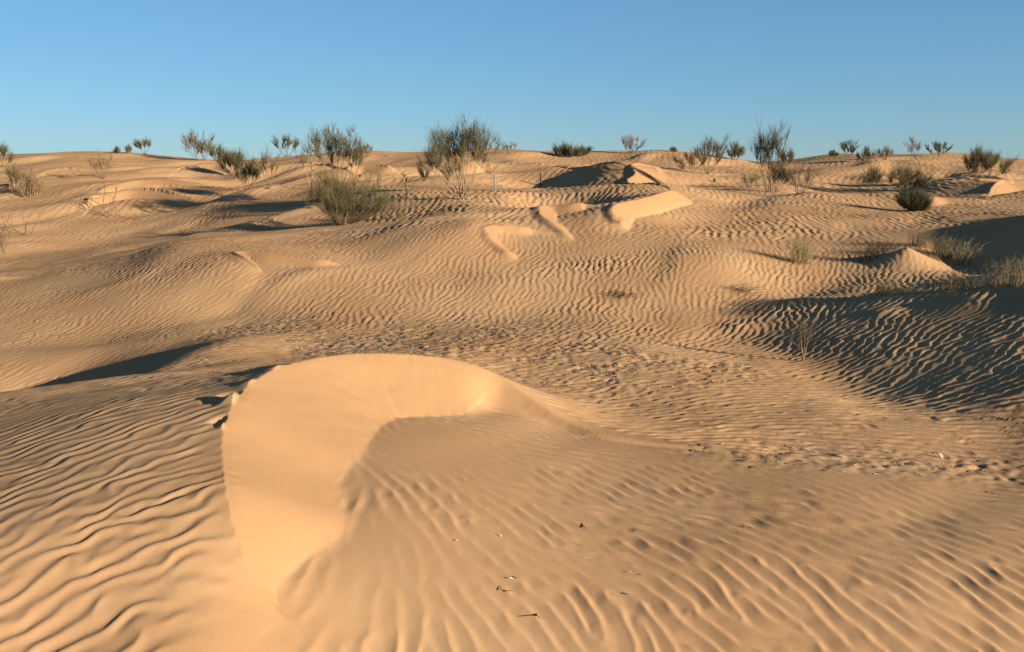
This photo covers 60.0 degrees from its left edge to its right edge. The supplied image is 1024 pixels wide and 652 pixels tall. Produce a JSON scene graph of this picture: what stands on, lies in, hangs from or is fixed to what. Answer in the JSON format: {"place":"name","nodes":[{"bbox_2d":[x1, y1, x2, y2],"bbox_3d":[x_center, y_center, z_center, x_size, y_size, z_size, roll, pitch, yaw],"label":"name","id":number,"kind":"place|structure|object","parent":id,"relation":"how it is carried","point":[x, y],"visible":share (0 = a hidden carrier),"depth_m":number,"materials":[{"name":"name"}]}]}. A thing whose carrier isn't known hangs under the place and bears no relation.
{"place":"outdoors","nodes":[
{"label":"outdoors","id":0,"kind":"place"},
{"bbox_2d":[0,148,1023,651],"bbox_3d":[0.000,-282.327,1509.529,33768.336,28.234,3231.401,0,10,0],"label":"sand dunes","id":1,"kind":"structure","parent":0,"point":[230,494],"depth_m":6.61,"materials":[{"name":"beige sand"}]},
{"bbox_2d":[0,141,15,166],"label":"broom shrub","id":2,"kind":"object","parent":1,"relation":"on","point":[3,149],"visible":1,"depth_m":42.25,"materials":[{"name":"green plant"}]},
{"bbox_2d":[0,211,16,261],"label":"broom shrub","id":3,"kind":"object","parent":1,"relation":"on","point":[1,238],"visible":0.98,"depth_m":21.49,"materials":[{"name":"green plant"}]},
{"bbox_2d":[3,162,26,189],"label":"broom shrub","id":4,"kind":"object","parent":1,"relation":"on","point":[13,173],"visible":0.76,"depth_m":34.65,"materials":[{"name":"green plant"}]},
{"bbox_2d":[3,161,48,198],"bbox_3d":[-18.157,-5.551,33.264,1.426,1.537,1.622,0,10,0],"label":"dry thicket","id":5,"kind":"object","parent":1,"relation":"on","point":[28,184],"visible":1,"depth_m":33.38,"materials":[{"name":"brown plant"}]},
{"bbox_2d":[14,211,40,235],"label":"dead shrub","id":6,"kind":"object","parent":1,"relation":"on","point":[26,224],"visible":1,"depth_m":24.87,"materials":[{"name":"brown wood"}]},
{"bbox_2d":[72,170,102,207],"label":"dead shrub","id":7,"kind":"object","parent":1,"relation":"on","point":[88,199],"visible":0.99,"depth_m":29.42,"materials":[{"name":"brown wood"}]},
{"bbox_2d":[85,148,112,178],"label":"broom shrub","id":8,"kind":"object","parent":1,"relation":"on","point":[100,164],"visible":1,"depth_m":37.71,"materials":[{"name":"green plant"}]},
{"bbox_2d":[95,176,118,216],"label":"dead shrub","id":9,"kind":"object","parent":1,"relation":"on","point":[112,200],"visible":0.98,"depth_m":28.35,"materials":[{"name":"brown wood"}]},
{"bbox_2d":[113,144,131,153],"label":"broom shrub","id":10,"kind":"object","parent":1,"relation":"on","point":[118,150],"visible":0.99,"depth_m":48.58,"materials":[{"name":"green plant"}]},
{"bbox_2d":[132,138,151,154],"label":"broom shrub","id":11,"kind":"object","parent":1,"relation":"on","point":[138,144],"visible":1,"depth_m":48.92,"materials":[{"name":"green plant"}]},
{"bbox_2d":[140,197,156,219],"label":"dead twig","id":12,"kind":"object","parent":1,"relation":"on","point":[144,207],"visible":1,"depth_m":27.63,"materials":[{"name":"brown wood"}]},
{"bbox_2d":[180,127,201,160],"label":"broom shrub","id":13,"kind":"object","parent":1,"relation":"on","point":[190,141],"visible":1,"depth_m":46.60,"materials":[{"name":"green plant"}]},
{"bbox_2d":[194,131,217,160],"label":"broom shrub","id":14,"kind":"object","parent":1,"relation":"on","point":[204,148],"visible":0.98,"depth_m":46.85,"materials":[{"name":"green plant"}]},
{"bbox_2d":[206,142,225,158],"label":"broom shrub","id":15,"kind":"object","parent":1,"relation":"on","point":[219,149],"visible":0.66,"depth_m":47.48,"materials":[{"name":"green plant"}]},
{"bbox_2d":[210,146,246,174],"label":"broom shrub","id":16,"kind":"object","parent":1,"relation":"on","point":[233,158],"visible":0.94,"depth_m":40.80,"materials":[{"name":"green plant"}]},
{"bbox_2d":[232,157,263,189],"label":"broom shrub","id":17,"kind":"object","parent":1,"relation":"on","point":[243,174],"visible":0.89,"depth_m":28.81,"materials":[{"name":"green plant"}]},
{"bbox_2d":[246,140,281,189],"bbox_3d":[-7.939,-5.152,28.512,1.209,1.622,0.990,0,10,0],"label":"broom shrub","id":18,"kind":"object","parent":1,"relation":"on","point":[255,163],"visible":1,"depth_m":28.43,"materials":[{"name":"green plant"}]},
{"bbox_2d":[271,132,299,156],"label":"broom shrub","id":19,"kind":"object","parent":1,"relation":"on","point":[288,143],"visible":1,"depth_m":49.46,"materials":[{"name":"green plant"}]},
{"bbox_2d":[293,124,324,188],"bbox_3d":[-6.370,-5.409,28.208,1.127,2.172,0.987,10,14,43],"label":"broom shrub","id":20,"kind":"object","parent":1,"relation":"on","point":[307,149],"visible":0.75,"depth_m":28.17,"materials":[{"name":"green plant"}]},
{"bbox_2d":[303,122,370,195],"bbox_3d":[-4.843,-4.669,24.944,1.900,2.391,1.602,0,10,0],"label":"broom shrub","id":21,"kind":"object","parent":1,"relation":"on","point":[334,142],"visible":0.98,"depth_m":24.75,"materials":[{"name":"green plant"}]},
{"bbox_2d":[300,165,408,224],"bbox_3d":[-3.743,-3.004,20.580,2.454,1.606,2.027,-5,12,-26],"label":"broom shrub","id":22,"kind":"object","parent":1,"relation":"on","point":[346,202],"visible":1,"depth_m":20.49,"materials":[{"name":"green plant"}]},
{"bbox_2d":[405,178,407,196],"bbox_3d":[-2.781,-3.615,23.414,0.058,0.582,0.055,0,10,0],"label":"post","id":23,"kind":"object","parent":1,"relation":"on","point":[406,188],"visible":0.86,"depth_m":23.40,"materials":[{"name":"brown wood"}]},
{"bbox_2d":[415,159,456,190],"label":"broom shrub","id":24,"kind":"object","parent":1,"relation":"on","point":[421,171],"visible":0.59,"depth_m":24.19,"materials":[{"name":"green plant"}]},
{"bbox_2d":[413,108,501,199],"bbox_3d":[-1.361,-4.241,21.989,2.049,2.301,1.816,-5,12,-25],"label":"broom shrub","id":25,"kind":"object","parent":1,"relation":"on","point":[434,156],"visible":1,"depth_m":21.75,"materials":[{"name":"green plant"}]},
{"bbox_2d":[485,147,510,190],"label":"broom shrub","id":26,"kind":"object","parent":1,"relation":"on","point":[489,162],"visible":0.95,"depth_m":24.67,"materials":[{"name":"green plant"}]},
{"bbox_2d":[501,141,517,153],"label":"broom shrub","id":27,"kind":"object","parent":1,"relation":"on","point":[511,145],"visible":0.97,"depth_m":45.34,"materials":[{"name":"plant"}]},
{"bbox_2d":[550,140,584,156],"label":"broom shrub","id":28,"kind":"object","parent":1,"relation":"on","point":[566,150],"visible":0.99,"depth_m":46.20,"materials":[{"name":"green plant"}]},
{"bbox_2d":[150,297,993,493],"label":"twig litter","id":29,"kind":"object","parent":1,"relation":"on","point":[392,340],"visible":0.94,"depth_m":9.70,"materials":[{"name":"brown plant"}]},
{"bbox_2d":[170,314,999,473],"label":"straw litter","id":30,"kind":"object","parent":1,"relation":"on","point":[641,364],"visible":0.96,"depth_m":9.66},
{"bbox_2d":[576,142,596,155],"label":"broom shrub","id":31,"kind":"object","parent":1,"relation":"on","point":[586,151],"visible":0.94,"depth_m":46.47,"materials":[{"name":"green plant"}]},
{"bbox_2d":[604,286,646,300],"bbox_3d":[1.611,-0.476,13.117,0.690,0.208,0.594,-4,11,-23],"label":"twig mat","id":32,"kind":"object","parent":1,"relation":"on","point":[619,295],"visible":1,"depth_m":13.11,"materials":[{"name":"brown plant"}]},
{"bbox_2d":[621,134,646,152],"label":"broom shrub","id":33,"kind":"object","parent":1,"relation":"on","point":[630,142],"visible":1,"depth_m":47.10,"materials":[{"name":"plant"}]},
{"bbox_2d":[671,147,709,172],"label":"broom shrub","id":34,"kind":"object","parent":1,"relation":"on","point":[689,159],"visible":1,"depth_m":32.31,"materials":[{"name":"green plant"}]},
{"bbox_2d":[693,132,731,174],"bbox_3d":[8.403,-7.233,37.270,1.773,1.797,1.239,4,11,22],"label":"broom shrub","id":35,"kind":"object","parent":1,"relation":"on","point":[717,153],"visible":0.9,"depth_m":37.19,"materials":[{"name":"green plant"}]},
{"bbox_2d":[708,282,764,295],"bbox_3d":[3.458,-0.548,13.441,0.918,0.193,0.696,0,10,0],"label":"twig mat","id":36,"kind":"object","parent":1,"relation":"on","point":[738,289],"visible":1,"depth_m":13.47,"materials":[{"name":"brown plant"}]},
{"bbox_2d":[726,139,747,159],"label":"broom shrub","id":37,"kind":"object","parent":1,"relation":"on","point":[736,151],"visible":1,"depth_m":45.39,"materials":[{"name":"green plant"}]},
{"bbox_2d":[741,169,762,186],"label":"broom shrub","id":38,"kind":"object","parent":1,"relation":"on","point":[752,179],"visible":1,"depth_m":28.60,"materials":[{"name":"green plant"}]},
{"bbox_2d":[727,301,776,314],"bbox_3d":[3.302,-0.239,12.329,0.735,0.203,0.603,-8,13,-38],"label":"twig mat","id":39,"kind":"object","parent":1,"relation":"on","point":[759,308],"visible":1,"depth_m":12.32,"materials":[{"name":"brown plant"}]},
{"bbox_2d":[745,117,790,191],"bbox_3d":[7.709,-5.216,26.848,1.412,2.406,1.194,5,11,23],"label":"broom shrub","id":40,"kind":"object","parent":1,"relation":"on","point":[761,147],"visible":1,"depth_m":26.84,"materials":[{"name":"green plant"}]},
{"bbox_2d":[762,156,792,191],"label":"broom shrub","id":41,"kind":"object","parent":1,"relation":"on","point":[778,173],"visible":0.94,"depth_m":26.96,"materials":[{"name":"green plant"}]},
{"bbox_2d":[776,146,794,165],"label":"broom shrub","id":42,"kind":"object","parent":1,"relation":"on","point":[790,154],"visible":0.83,"depth_m":45.73,"materials":[{"name":"green plant"}]},
{"bbox_2d":[784,162,813,194],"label":"broom shrub","id":43,"kind":"object","parent":1,"relation":"on","point":[807,177],"visible":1,"depth_m":24.92,"materials":[{"name":"green plant"}]},
{"bbox_2d":[781,232,816,264],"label":"grass tuft","id":44,"kind":"object","parent":1,"relation":"on","point":[803,259],"visible":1,"depth_m":15.49,"materials":[{"name":"plant"}]},
{"bbox_2d":[786,318,815,360],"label":"seedling","id":45,"kind":"object","parent":1,"relation":"on","point":[803,350],"visible":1,"depth_m":9.67,"materials":[{"name":"green plant"}]},
{"bbox_2d":[828,149,839,156],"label":"broom shrub","id":46,"kind":"object","parent":1,"relation":"on","point":[831,153],"visible":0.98,"depth_m":52.18,"materials":[{"name":"green plant"}]},
{"bbox_2d":[838,137,861,156],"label":"broom shrub","id":47,"kind":"object","parent":1,"relation":"on","point":[843,147],"visible":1,"depth_m":50.28,"materials":[{"name":"green plant"}]},
{"bbox_2d":[856,145,880,160],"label":"broom shrub","id":48,"kind":"object","parent":1,"relation":"on","point":[866,150],"visible":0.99,"depth_m":44.79,"materials":[{"name":"green plant"}]},
{"bbox_2d":[853,238,892,262],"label":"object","id":49,"kind":"object","parent":1,"relation":"on","point":[867,252],"visible":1,"depth_m":15.44,"materials":[{"name":"brown plant"}]},
{"bbox_2d":[860,162,888,193],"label":"broom shrub","id":50,"kind":"object","parent":1,"relation":"on","point":[874,176],"visible":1,"depth_m":30.34,"materials":[{"name":"green plant"}]},
{"bbox_2d":[875,145,894,159],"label":"broom shrub","id":51,"kind":"object","parent":1,"relation":"on","point":[887,152],"visible":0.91,"depth_m":45.58,"materials":[{"name":"plant"}]},
{"bbox_2d":[871,274,899,295],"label":"grass tuft","id":52,"kind":"object","parent":1,"relation":"on","point":[882,291],"visible":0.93,"depth_m":11.93,"materials":[{"name":"plant"}]},
{"bbox_2d":[863,238,909,252],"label":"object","id":53,"kind":"object","parent":1,"relation":"on","point":[886,250],"visible":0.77,"depth_m":15.99,"materials":[{"name":"brown plant"}]},
{"bbox_2d":[891,282,925,292],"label":"grass tuft","id":54,"kind":"object","parent":1,"relation":"on","point":[908,288],"visible":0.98,"depth_m":11.76,"materials":[{"name":"plant"}]},
{"bbox_2d":[903,135,921,158],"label":"broom shrub","id":55,"kind":"object","parent":1,"relation":"on","point":[913,145],"visible":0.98,"depth_m":46.95,"materials":[{"name":"plant"}]},
{"bbox_2d":[890,184,936,210],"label":"broom shrub","id":56,"kind":"object","parent":1,"relation":"on","point":[918,201],"visible":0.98,"depth_m":22.11,"materials":[{"name":"green plant"}]},
{"bbox_2d":[885,163,943,190],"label":"broom shrub","id":57,"kind":"object","parent":1,"relation":"on","point":[905,177],"visible":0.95,"depth_m":30.25,"materials":[{"name":"green plant"}]},
{"bbox_2d":[903,224,943,249],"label":"grass tuft","id":58,"kind":"object","parent":1,"relation":"on","point":[921,239],"visible":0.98,"depth_m":16.40,"materials":[{"name":"plant"}]},
{"bbox_2d":[924,141,953,155],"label":"broom shrub","id":59,"kind":"object","parent":1,"relation":"on","point":[937,147],"visible":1,"depth_m":48.57,"materials":[{"name":"green plant"}]},
{"bbox_2d":[927,234,962,259],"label":"grass tuft","id":60,"kind":"object","parent":1,"relation":"on","point":[942,251],"visible":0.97,"depth_m":15.77,"materials":[{"name":"plant"}]},
{"bbox_2d":[933,267,965,292],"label":"grass tuft","id":61,"kind":"object","parent":1,"relation":"on","point":[950,286],"visible":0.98,"depth_m":11.32,"materials":[{"name":"plant"}]},
{"bbox_2d":[940,238,983,267],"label":"grass tuft","id":62,"kind":"object","parent":1,"relation":"on","point":[971,257],"visible":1,"depth_m":15.33,"materials":[{"name":"plant"}]},
{"bbox_2d":[954,270,996,290],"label":"grass tuft","id":63,"kind":"object","parent":1,"relation":"on","point":[976,285],"visible":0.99,"depth_m":11.15,"materials":[{"name":"plant"}]},
{"bbox_2d":[960,143,997,179],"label":"broom shrub","id":64,"kind":"object","parent":1,"relation":"on","point":[987,162],"visible":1,"depth_m":30.48,"materials":[{"name":"green plant"}]},
{"bbox_2d":[983,257,1015,287],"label":"grass tuft","id":65,"kind":"object","parent":1,"relation":"on","point":[1001,278],"visible":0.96,"depth_m":10.96,"materials":[{"name":"plant"}]},
{"bbox_2d":[983,149,1019,177],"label":"broom shrub","id":66,"kind":"object","parent":1,"relation":"on","point":[1008,162],"visible":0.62,"depth_m":33.44,"materials":[{"name":"green plant"}]},
{"bbox_2d":[1009,253,1023,286],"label":"grass tuft","id":67,"kind":"object","parent":1,"relation":"on","point":[1018,276],"visible":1,"depth_m":10.72,"materials":[{"name":"plant"}]},
{"bbox_2d":[0,0,1023,160],"label":"sky","id":68,"kind":"structure","parent":0,"point":[76,75],"materials":[{"name":"blue"}]}
]}

